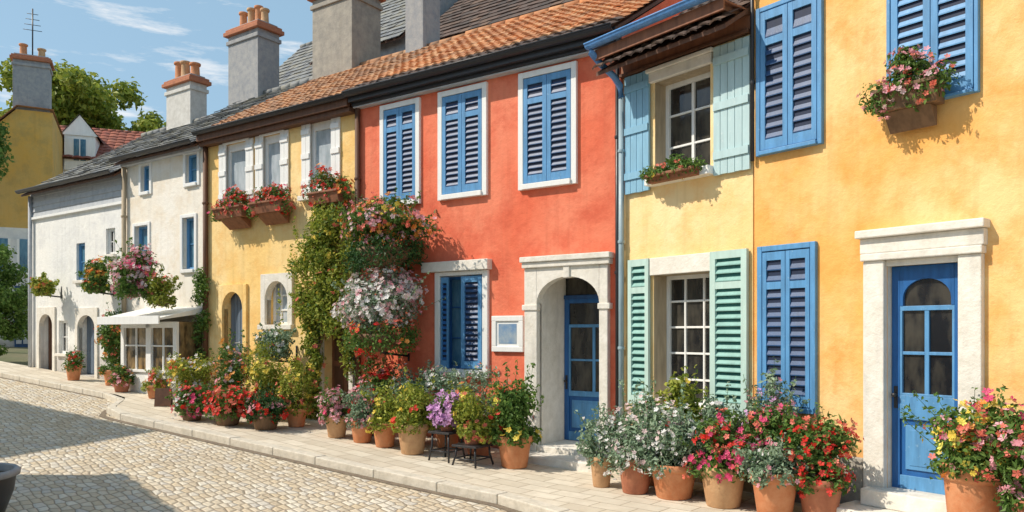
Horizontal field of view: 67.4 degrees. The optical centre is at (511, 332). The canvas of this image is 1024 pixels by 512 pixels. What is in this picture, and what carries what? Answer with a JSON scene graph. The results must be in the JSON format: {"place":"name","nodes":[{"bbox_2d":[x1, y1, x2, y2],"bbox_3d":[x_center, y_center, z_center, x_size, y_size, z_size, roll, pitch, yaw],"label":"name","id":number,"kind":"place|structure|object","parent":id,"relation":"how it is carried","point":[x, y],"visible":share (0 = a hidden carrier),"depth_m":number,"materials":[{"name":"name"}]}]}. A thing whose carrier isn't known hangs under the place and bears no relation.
{"place":"outdoors","nodes":[
{"label":"outdoors","id":0,"kind":"place"},
{"bbox_2d":[0,0,312,128],"label":"sky","id":1,"kind":"structure","parent":0,"point":[143,40],"materials":[{"name":"blue"}]},
{"bbox_2d":[0,378,508,511],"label":"road","id":2,"kind":"structure","parent":0,"point":[66,451],"depth_m":9.31,"materials":[{"name":"beige stone"}]},
{"bbox_2d":[0,377,521,511],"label":"drain channel","id":3,"kind":"object","parent":2,"relation":"on","point":[103,414],"visible":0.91,"depth_m":10.12,"materials":[{"name":"stone"}]},
{"bbox_2d":[0,347,575,467],"bbox_3d":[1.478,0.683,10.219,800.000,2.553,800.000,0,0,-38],"label":"ground","id":4,"kind":"structure","parent":0,"point":[16,355],"depth_m":24.05,"materials":[{"name":"beige stone"}]},
{"bbox_2d":[0,113,13,180],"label":"tree","id":5,"kind":"object","parent":4,"relation":"on","point":[3,147],"visible":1,"depth_m":25.47,"materials":[{"name":"green plant"}]},
{"bbox_2d":[0,243,27,355],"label":"tree","id":6,"kind":"object","parent":4,"relation":"on","point":[11,302],"visible":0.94,"depth_m":22.06,"materials":[{"name":"green plant"}]},
{"bbox_2d":[0,9,63,346],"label":"town house","id":7,"kind":"structure","parent":4,"relation":"on","point":[36,139],"depth_m":27.95,"materials":[{"name":"paint"}]},
{"bbox_2d":[0,238,10,270],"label":"window","id":8,"kind":"structure","parent":7,"relation":"in","point":[7,241],"depth_m":27.65,"materials":[{"name":"blue glass"}]},
{"bbox_2d":[14,286,27,346],"bbox_3d":[-17.743,-0.500,27.827,0.480,2.400,0.110,0,0,-26],"label":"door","id":9,"kind":"structure","parent":7,"relation":"in","point":[17,343],"depth_m":27.81,"materials":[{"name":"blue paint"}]},
{"bbox_2d":[17,239,27,273],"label":"window","id":10,"kind":"structure","parent":7,"relation":"in","point":[22,244],"depth_m":27.86,"materials":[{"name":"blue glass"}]},
{"bbox_2d":[0,58,147,130],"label":"tree","id":11,"kind":"object","parent":4,"relation":"on","point":[94,103],"visible":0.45,"depth_m":43.10,"materials":[{"name":"green plant"}]},
{"bbox_2d":[60,114,143,174],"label":"town house","id":12,"kind":"structure","parent":4,"relation":"on","point":[84,141],"depth_m":32.21,"materials":[{"name":"paint"}]},
{"bbox_2d":[15,60,213,378],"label":"terraced house","id":13,"kind":"structure","parent":4,"relation":"on","point":[74,219],"depth_m":18.93,"materials":[{"name":"white paint"}]},
{"bbox_2d":[26,271,61,298],"bbox_3d":[-11.268,-1.163,18.622,0.847,0.650,0.721,0,0,35],"label":"hanging basket","id":14,"kind":"object","parent":13,"relation":"attached to","point":[42,285],"visible":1,"depth_m":18.47,"materials":[{"name":"green plant"}]},
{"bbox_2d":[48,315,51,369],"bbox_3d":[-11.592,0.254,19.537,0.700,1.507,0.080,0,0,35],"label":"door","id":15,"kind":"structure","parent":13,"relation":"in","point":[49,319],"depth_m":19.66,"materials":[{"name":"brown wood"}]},
{"bbox_2d":[55,321,67,356],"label":"window","id":16,"kind":"structure","parent":13,"relation":"in","point":[64,324],"depth_m":19.02,"materials":[{"name":"white glass"}]},
{"bbox_2d":[72,243,84,283],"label":"window","id":17,"kind":"structure","parent":13,"relation":"in","point":[81,246],"depth_m":18.53,"materials":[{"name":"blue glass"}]},
{"bbox_2d":[87,316,93,374],"bbox_3d":[-9.959,0.279,18.382,0.800,1.457,0.120,0,0,35],"label":"door","id":18,"kind":"structure","parent":13,"relation":"in","point":[90,325],"depth_m":18.49,"materials":[{"name":"blue wood"}]},
{"bbox_2d":[75,255,113,296],"bbox_3d":[-9.374,-1.286,17.148,0.830,0.916,1.018,0,0,-19],"label":"hanging basket","id":19,"kind":"object","parent":13,"relation":"attached to","point":[96,273],"visible":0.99,"depth_m":17.07,"materials":[{"name":"green plant"}]},
{"bbox_2d":[102,228,116,257],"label":"window","id":20,"kind":"structure","parent":13,"relation":"in","point":[111,231],"depth_m":17.72,"materials":[{"name":"white glass"}]},
{"bbox_2d":[118,110,165,131],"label":"tree","id":21,"kind":"object","parent":4,"relation":"on","point":[149,122],"visible":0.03,"depth_m":45.20,"materials":[{"name":"green plant"}]},
{"bbox_2d":[97,5,312,398],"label":"terraced house","id":22,"kind":"structure","parent":4,"relation":"on","point":[161,195],"depth_m":16.35,"materials":[{"name":"beige paint"}]},
{"bbox_2d":[106,310,121,367],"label":"climbing plant","id":23,"kind":"object","parent":22,"relation":"attached to","point":[119,312],"visible":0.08,"depth_m":17.13,"materials":[{"name":"green plant"}]},
{"bbox_2d":[105,237,164,300],"bbox_3d":[-7.547,-1.272,15.318,1.225,1.303,1.046,0,0,-4],"label":"hanging basket","id":24,"kind":"object","parent":22,"relation":"attached to","point":[128,274],"visible":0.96,"depth_m":15.12,"materials":[{"name":"pink plant"}]},
{"bbox_2d":[132,221,150,255],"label":"window","id":25,"kind":"structure","parent":22,"relation":"in","point":[144,232],"depth_m":17.00,"materials":[{"name":"blue glass"}]},
{"bbox_2d":[138,162,151,195],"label":"window","id":26,"kind":"structure","parent":22,"relation":"in","point":[148,169],"depth_m":16.87,"materials":[{"name":"blue glass"}]},
{"bbox_2d":[139,264,182,308],"bbox_3d":[-6.970,-0.923,15.171,0.836,0.915,0.698,0,0,-12],"label":"hanging basket","id":27,"kind":"object","parent":22,"relation":"attached to","point":[159,288],"visible":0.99,"depth_m":15.06,"materials":[{"name":"green plant"}]},
{"bbox_2d":[180,213,196,272],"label":"window","id":28,"kind":"structure","parent":22,"relation":"in","point":[192,222],"depth_m":15.98,"materials":[{"name":"blue glass"}]},
{"bbox_2d":[183,151,199,187],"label":"window","id":29,"kind":"structure","parent":22,"relation":"in","point":[194,160],"depth_m":15.90,"materials":[{"name":"blue glass"}]},
{"bbox_2d":[0,372,576,511],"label":"kerb","id":30,"kind":"structure","parent":4,"relation":"on","point":[515,501],"depth_m":10.12,"materials":[{"name":"stone"}]},
{"bbox_2d":[279,41,312,85],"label":"roof","id":31,"kind":"structure","parent":4,"relation":"on","point":[295,66],"depth_m":25.89,"materials":[{"name":"tile"}]},
{"bbox_2d":[191,0,464,416],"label":"terraced house","id":32,"kind":"structure","parent":4,"relation":"on","point":[291,138],"depth_m":14.73,"materials":[{"name":"yellow paint"}]},
{"bbox_2d":[190,267,211,376],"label":"climbing plant","id":33,"kind":"object","parent":32,"relation":"attached to","point":[199,281],"visible":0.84,"depth_m":15.32,"materials":[{"name":"green plant"}]},
{"bbox_2d":[207,184,256,229],"bbox_3d":[-5.322,-2.414,14.659,1.241,0.829,0.547,0,0,35],"label":"window box","id":34,"kind":"object","parent":32,"relation":"attached to","point":[231,214],"visible":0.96,"depth_m":14.55,"materials":[{"name":"red wood"}]},
{"bbox_2d":[218,138,253,203],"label":"window","id":35,"kind":"structure","parent":32,"relation":"in","point":[236,161],"depth_m":15.05,"materials":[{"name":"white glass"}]},
{"bbox_2d":[231,293,241,386],"bbox_3d":[-5.324,0.322,15.151,0.640,2.245,0.075,0,0,35],"label":"door","id":36,"kind":"structure","parent":32,"relation":"in","point":[236,305],"depth_m":15.19,"materials":[{"name":"blue wood"}]},
{"bbox_2d":[245,182,295,225],"bbox_3d":[-4.409,-2.371,14.009,1.244,0.742,0.550,0,0,35],"label":"window box","id":37,"kind":"object","parent":32,"relation":"attached to","point":[272,206],"visible":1,"depth_m":13.89,"materials":[{"name":"red wood"}]},
{"bbox_2d":[254,130,288,199],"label":"window","id":38,"kind":"structure","parent":32,"relation":"in","point":[271,165],"depth_m":14.45,"materials":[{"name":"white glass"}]},
{"bbox_2d":[252,321,296,362],"bbox_3d":[-4.177,0.180,13.523,0.785,0.790,0.846,0,0,-8],"label":"window box","id":39,"kind":"object","parent":32,"relation":"attached to","point":[283,348],"visible":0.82,"depth_m":13.46,"materials":[{"name":"green plant"}]},
{"bbox_2d":[257,272,294,329],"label":"window","id":40,"kind":"structure","parent":32,"relation":"in","point":[269,283],"depth_m":14.40,"materials":[{"name":"white glass"}]},
{"bbox_2d":[276,200,359,419],"bbox_3d":[-3.284,-0.325,13.159,2.260,3.856,0.598,0,0,35],"label":"climbing plant","id":41,"kind":"object","parent":32,"relation":"attached to","point":[321,255],"visible":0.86,"depth_m":13.04,"materials":[{"name":"green plant"}]},
{"bbox_2d":[297,117,340,201],"bbox_3d":[-3.375,-3.075,13.558,1.020,1.430,0.205,0,0,35],"label":"window","id":42,"kind":"structure","parent":32,"relation":"in","point":[320,141],"depth_m":13.70,"materials":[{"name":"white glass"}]},
{"bbox_2d":[300,163,353,213],"bbox_3d":[-3.112,-2.467,13.162,1.230,0.893,0.511,0,0,35],"label":"window box","id":43,"kind":"object","parent":32,"relation":"attached to","point":[331,192],"visible":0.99,"depth_m":13.04,"materials":[{"name":"red wood"}]},
{"bbox_2d":[332,296,348,411],"bbox_3d":[-2.905,0.447,13.498,0.700,2.195,0.080,0,0,35],"label":"door","id":44,"kind":"structure","parent":32,"relation":"in","point":[338,378],"depth_m":13.56,"materials":[{"name":"red wood"}]},
{"bbox_2d":[308,0,459,64],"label":"back house","id":45,"kind":"structure","parent":4,"relation":"on","point":[393,26],"depth_m":22.05,"materials":[{"name":"grey tile"}]},
{"bbox_2d":[342,0,687,472],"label":"terraced house","id":46,"kind":"structure","parent":4,"relation":"on","point":[496,144],"depth_m":11.36,"materials":[{"name":"red paint"}]},
{"bbox_2d":[328,187,442,277],"bbox_3d":[-2.021,-1.539,11.974,2.068,1.442,1.274,0,0,35],"label":"hanging basket","id":47,"kind":"object","parent":46,"relation":"attached to","point":[381,221],"visible":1,"depth_m":11.65,"materials":[{"name":"green plant"}]},
{"bbox_2d":[330,256,445,360],"bbox_3d":[-2.003,-0.410,11.889,2.074,1.731,1.230,0,0,13],"label":"hanging basket","id":48,"kind":"object","parent":46,"relation":"attached to","point":[387,309],"visible":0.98,"depth_m":11.65,"materials":[{"name":"white plant"}]},
{"bbox_2d":[380,97,420,205],"bbox_3d":[-1.824,-2.905,12.469,0.870,1.690,0.100,0,0,35],"label":"window","id":49,"kind":"structure","parent":46,"relation":"in","point":[400,122],"depth_m":12.43,"materials":[{"name":"white paint"}]},
{"bbox_2d":[421,258,491,377],"bbox_3d":[-0.808,-0.210,11.854,1.300,1.780,0.325,0,0,35],"label":"window","id":50,"kind":"structure","parent":46,"relation":"in","point":[462,318],"depth_m":11.72,"materials":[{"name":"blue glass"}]},
{"bbox_2d":[438,82,487,200],"bbox_3d":[-0.763,-2.905,11.735,0.950,1.690,0.100,0,0,35],"label":"window","id":51,"kind":"structure","parent":46,"relation":"in","point":[462,111],"depth_m":11.70,"materials":[{"name":"white paint"}]},
{"bbox_2d":[492,315,523,351],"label":"window","id":52,"kind":"structure","parent":46,"relation":"attached to","point":[507,333],"depth_m":11.24,"materials":[{"name":"white paint"}]},
{"bbox_2d":[518,61,577,190],"bbox_3d":[0.495,-2.905,10.864,0.970,1.690,0.100,0,0,35],"label":"window","id":53,"kind":"structure","parent":46,"relation":"in","point":[548,96],"depth_m":10.83,"materials":[{"name":"white paint"}]},
{"bbox_2d":[564,299,598,442],"bbox_3d":[1.185,0.550,11.232,0.985,2.100,0.109,0,0,35],"label":"door","id":54,"kind":"structure","parent":46,"relation":"in","point":[581,316],"depth_m":11.39,"materials":[{"name":"blue paint"}]},
{"bbox_2d":[583,0,753,492],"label":"terraced house","id":55,"kind":"structure","parent":4,"relation":"on","point":[686,272],"depth_m":9.47,"materials":[{"name":"beige paint"}]},
{"bbox_2d":[638,153,707,184],"bbox_3d":[1.920,-1.998,9.297,0.358,0.317,0.968,0,0,-38],"label":"window box","id":56,"kind":"object","parent":55,"relation":"on","point":[672,169],"visible":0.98,"depth_m":9.24,"materials":[{"name":"green wood"}]},
{"bbox_2d":[624,35,750,194],"bbox_3d":[2.156,-2.590,9.433,0.385,1.540,1.917,0,0,-38],"label":"window","id":57,"kind":"structure","parent":55,"relation":"in","point":[688,100],"depth_m":9.46,"materials":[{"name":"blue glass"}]},
{"bbox_2d":[628,248,748,413],"bbox_3d":[2.199,0.025,9.443,0.385,1.950,1.820,0,0,-38],"label":"window","id":58,"kind":"structure","parent":55,"relation":"in","point":[708,313],"depth_m":9.49,"materials":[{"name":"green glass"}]},
{"bbox_2d":[750,0,1023,511],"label":"terraced house","id":59,"kind":"structure","parent":4,"relation":"on","point":[888,273],"depth_m":7.44,"materials":[{"name":"yellow paint"}]},
{"bbox_2d":[757,241,817,413],"bbox_3d":[2.952,-0.052,8.275,0.100,1.805,0.700,0,0,-38],"label":"window","id":60,"kind":"structure","parent":59,"relation":"in","point":[787,274],"depth_m":8.22,"materials":[{"name":"blue paint"}]},
{"bbox_2d":[756,0,823,156],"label":"window","id":61,"kind":"structure","parent":59,"relation":"in","point":[789,33],"depth_m":8.22,"materials":[{"name":"blue paint"}]},
{"bbox_2d":[856,44,959,133],"bbox_3d":[3.663,-2.285,7.120,0.447,0.771,0.902,0,0,-38],"label":"window box","id":62,"kind":"object","parent":59,"relation":"attached to","point":[903,101],"visible":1,"depth_m":7.04,"materials":[{"name":"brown wood"}]},
{"bbox_2d":[891,263,957,494],"bbox_3d":[3.891,0.430,7.222,0.109,2.140,0.645,0,0,-38],"label":"door","id":63,"kind":"structure","parent":59,"relation":"in","point":[924,297],"depth_m":7.29,"materials":[{"name":"blue paint"}]},
{"bbox_2d":[886,0,979,99],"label":"window","id":64,"kind":"structure","parent":59,"relation":"in","point":[952,27],"depth_m":7.00,"materials":[{"name":"blue paint"}]},
{"bbox_2d":[0,361,801,511],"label":"pavement","id":65,"kind":"structure","parent":0,"point":[575,490],"depth_m":10.03,"materials":[{"name":"beige stone"}]},
{"bbox_2d":[61,345,85,379],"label":"potted plant","id":66,"kind":"object","parent":65,"relation":"on","point":[74,367],"visible":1,"depth_m":17.28,"materials":[{"name":"green plant"}]},
{"bbox_2d":[93,302,121,385],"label":"potted plant","id":67,"kind":"object","parent":65,"relation":"on","point":[110,345],"visible":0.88,"depth_m":16.64,"materials":[{"name":"green plant"}]},
{"bbox_2d":[105,364,134,391],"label":"potted plant","id":68,"kind":"object","parent":65,"relation":"on","point":[121,380],"visible":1,"depth_m":15.68,"materials":[{"name":"green plant"}]},
{"bbox_2d":[140,366,168,398],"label":"potted plant","id":69,"kind":"object","parent":65,"relation":"on","point":[156,378],"visible":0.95,"depth_m":14.96,"materials":[{"name":"green plant"}]},
{"bbox_2d":[154,388,172,406],"bbox_3d":[-6.428,1.183,14.173,0.280,0.320,0.320,0,0,-17],"label":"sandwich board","id":70,"kind":"object","parent":65,"relation":"on","point":[160,398],"visible":0.79,"depth_m":14.09,"materials":[{"name":"brown wood"}]},
{"bbox_2d":[162,351,216,398],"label":"potted plant","id":71,"kind":"object","parent":65,"relation":"on","point":[181,371],"visible":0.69,"depth_m":13.36,"materials":[{"name":"yellow plant"}]},
{"bbox_2d":[165,382,216,420],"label":"potted plant","id":72,"kind":"object","parent":65,"relation":"on","point":[188,405],"visible":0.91,"depth_m":12.57,"materials":[{"name":"green plant"}]},
{"bbox_2d":[196,381,253,425],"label":"potted plant","id":73,"kind":"object","parent":65,"relation":"on","point":[226,411],"visible":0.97,"depth_m":12.20,"materials":[{"name":"red plant"}]},
{"bbox_2d":[208,328,257,400],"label":"potted plant","id":74,"kind":"object","parent":65,"relation":"on","point":[228,376],"visible":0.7,"depth_m":13.26,"materials":[{"name":"green plant"}]},
{"bbox_2d":[236,380,296,429],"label":"potted plant","id":75,"kind":"object","parent":65,"relation":"on","point":[264,411],"visible":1,"depth_m":12.01,"materials":[{"name":"green plant"}]},
{"bbox_2d":[241,333,291,401],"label":"potted plant","id":76,"kind":"object","parent":65,"relation":"on","point":[264,373],"visible":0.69,"depth_m":12.91,"materials":[{"name":"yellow plant"}]},
{"bbox_2d":[275,353,320,426],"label":"potted plant","id":77,"kind":"object","parent":65,"relation":"on","point":[296,417],"visible":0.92,"depth_m":12.46,"materials":[{"name":"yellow plant"}]},
{"bbox_2d":[314,377,359,437],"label":"potted plant","id":78,"kind":"object","parent":65,"relation":"on","point":[333,413],"visible":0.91,"depth_m":11.62,"materials":[{"name":"pink plant"}]},
{"bbox_2d":[339,380,383,442],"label":"potted plant","id":79,"kind":"object","parent":65,"relation":"on","point":[356,420],"visible":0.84,"depth_m":11.32,"materials":[{"name":"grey plant"}]},
{"bbox_2d":[344,348,402,435],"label":"potted plant","id":80,"kind":"object","parent":65,"relation":"on","point":[384,374],"visible":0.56,"depth_m":12.02,"materials":[{"name":"red plant"}]},
{"bbox_2d":[360,384,402,447],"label":"potted plant","id":81,"kind":"object","parent":65,"relation":"on","point":[384,434],"visible":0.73,"depth_m":11.03,"materials":[{"name":"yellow plant"}]},
{"bbox_2d":[386,360,438,408],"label":"potted plant","id":82,"kind":"object","parent":65,"relation":"on","point":[424,375],"visible":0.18,"depth_m":11.54,"materials":[{"name":"green plant"}]},
{"bbox_2d":[381,366,446,454],"bbox_3d":[-1.294,1.079,10.800,0.853,1.214,1.127,0,0,-69],"label":"potted plant","id":83,"kind":"object","parent":65,"relation":"on","point":[411,425],"visible":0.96,"depth_m":10.61,"materials":[{"name":"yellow plant"}]},
{"bbox_2d":[428,429,465,462],"bbox_3d":[-0.877,1.521,10.366,0.372,0.403,0.372,0,0,35],"label":"plant stand","id":84,"kind":"object","parent":65,"relation":"on","point":[446,434],"visible":0.73,"depth_m":10.30,"materials":[{"name":"metal"}]},
{"bbox_2d":[426,389,467,430],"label":"potted plant","id":85,"kind":"object","parent":84,"relation":"on","point":[440,414],"visible":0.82,"depth_m":10.26,"materials":[{"name":"purple plant"}]},
{"bbox_2d":[425,361,471,448],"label":"potted plant","id":86,"kind":"object","parent":65,"relation":"on","point":[453,438],"visible":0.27,"depth_m":11.21,"materials":[{"name":"grey plant"}]},
{"bbox_2d":[452,442,493,468],"bbox_3d":[-0.516,1.604,10.116,0.411,0.284,0.411,0,0,35],"label":"plant stand","id":87,"kind":"object","parent":65,"relation":"on","point":[464,445],"visible":0.85,"depth_m":10.05,"materials":[{"name":"metal"}]},
{"bbox_2d":[446,380,498,444],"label":"potted plant","id":88,"kind":"object","parent":87,"relation":"on","point":[472,429],"visible":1,"depth_m":10.01,"materials":[{"name":"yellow plant"}]},
{"bbox_2d":[451,361,510,456],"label":"potted plant","id":89,"kind":"object","parent":65,"relation":"on","point":[484,451],"visible":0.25,"depth_m":10.74,"materials":[{"name":"green plant"}]},
{"bbox_2d":[487,359,543,468],"bbox_3d":[0.062,1.051,10.075,0.737,1.425,0.799,0,0,-38],"label":"potted plant","id":90,"kind":"object","parent":65,"relation":"on","point":[515,436],"visible":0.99,"depth_m":9.96,"materials":[{"name":"green plant"}]},
{"bbox_2d":[574,403,623,487],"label":"potted plant","id":91,"kind":"object","parent":65,"relation":"on","point":[592,445],"visible":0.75,"depth_m":8.93,"materials":[{"name":"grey plant"}]},
{"bbox_2d":[587,379,673,494],"bbox_3d":[1.383,1.142,8.641,0.807,1.311,0.919,0,0,-38],"label":"potted plant","id":92,"kind":"object","parent":65,"relation":"on","point":[629,463],"visible":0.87,"depth_m":8.52,"materials":[{"name":"grey plant"}]},
{"bbox_2d":[626,389,664,485],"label":"potted plant","id":93,"kind":"object","parent":65,"relation":"on","point":[651,482],"visible":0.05,"depth_m":9.14,"materials":[{"name":"green plant"}]},
{"bbox_2d":[636,382,715,500],"bbox_3d":[1.783,1.163,8.382,0.824,1.271,1.050,0,0,-38],"label":"potted plant","id":94,"kind":"object","parent":65,"relation":"on","point":[668,472],"visible":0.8,"depth_m":8.20,"materials":[{"name":"grey plant"}]},
{"bbox_2d":[646,365,712,455],"bbox_3d":[1.962,1.081,8.912,0.652,1.434,0.855,0,0,-19],"label":"potted plant","id":95,"kind":"object","parent":65,"relation":"on","point":[672,392],"visible":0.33,"depth_m":8.84,"materials":[{"name":"green plant"}]},
{"bbox_2d":[688,382,744,460],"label":"potted plant","id":96,"kind":"object","parent":65,"relation":"on","point":[715,402],"visible":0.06,"depth_m":8.42,"materials":[{"name":"green plant"}]},
{"bbox_2d":[675,406,762,508],"bbox_3d":[2.194,1.287,7.982,0.982,1.021,0.846,0,0,14],"label":"potted plant","id":97,"kind":"object","parent":65,"relation":"on","point":[723,484],"visible":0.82,"depth_m":7.83,"materials":[{"name":"red plant"}]},
{"bbox_2d":[730,357,810,502],"bbox_3d":[2.698,1.022,8.088,0.592,1.552,0.769,0,0,-38],"label":"potted plant","id":98,"kind":"object","parent":65,"relation":"on","point":[773,400],"visible":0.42,"depth_m":8.03,"materials":[{"name":"plant"}]},
{"bbox_2d":[733,432,816,511],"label":"potted plant","id":99,"kind":"object","parent":65,"relation":"on","point":[774,488],"visible":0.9,"depth_m":7.39,"materials":[{"name":"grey plant"}]},
{"bbox_2d":[744,401,813,479],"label":"potted plant","id":100,"kind":"object","parent":65,"relation":"on","point":[769,420],"visible":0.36,"depth_m":7.73,"materials":[{"name":"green plant"}]},
{"bbox_2d":[762,402,864,511],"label":"potted plant","id":101,"kind":"object","parent":65,"relation":"on","point":[822,489],"visible":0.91,"depth_m":7.27,"materials":[{"name":"green plant"}]},
{"bbox_2d":[899,384,1023,511],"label":"potted plant","id":102,"kind":"object","parent":65,"relation":"on","point":[965,470],"visible":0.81,"depth_m":6.29,"materials":[{"name":"green plant"}]},
{"bbox_2d":[977,403,1023,511],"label":"potted plant","id":103,"kind":"object","parent":65,"relation":"on","point":[1012,497],"visible":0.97,"depth_m":5.98,"materials":[{"name":"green plant"}]},
{"bbox_2d":[440,0,573,39],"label":"back house","id":104,"kind":"structure","parent":0,"point":[460,17],"depth_m":19.93,"materials":[{"name":"grey tile"}]},
{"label":"pavement","id":105,"kind":"structure","parent":0,"visible":0},
{"bbox_2d":[0,462,20,511],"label":"planter tub","id":106,"kind":"object","parent":105,"relation":"on","point":[9,472],"visible":1,"depth_m":6.95,"materials":[{"name":"stone"}]}
]}

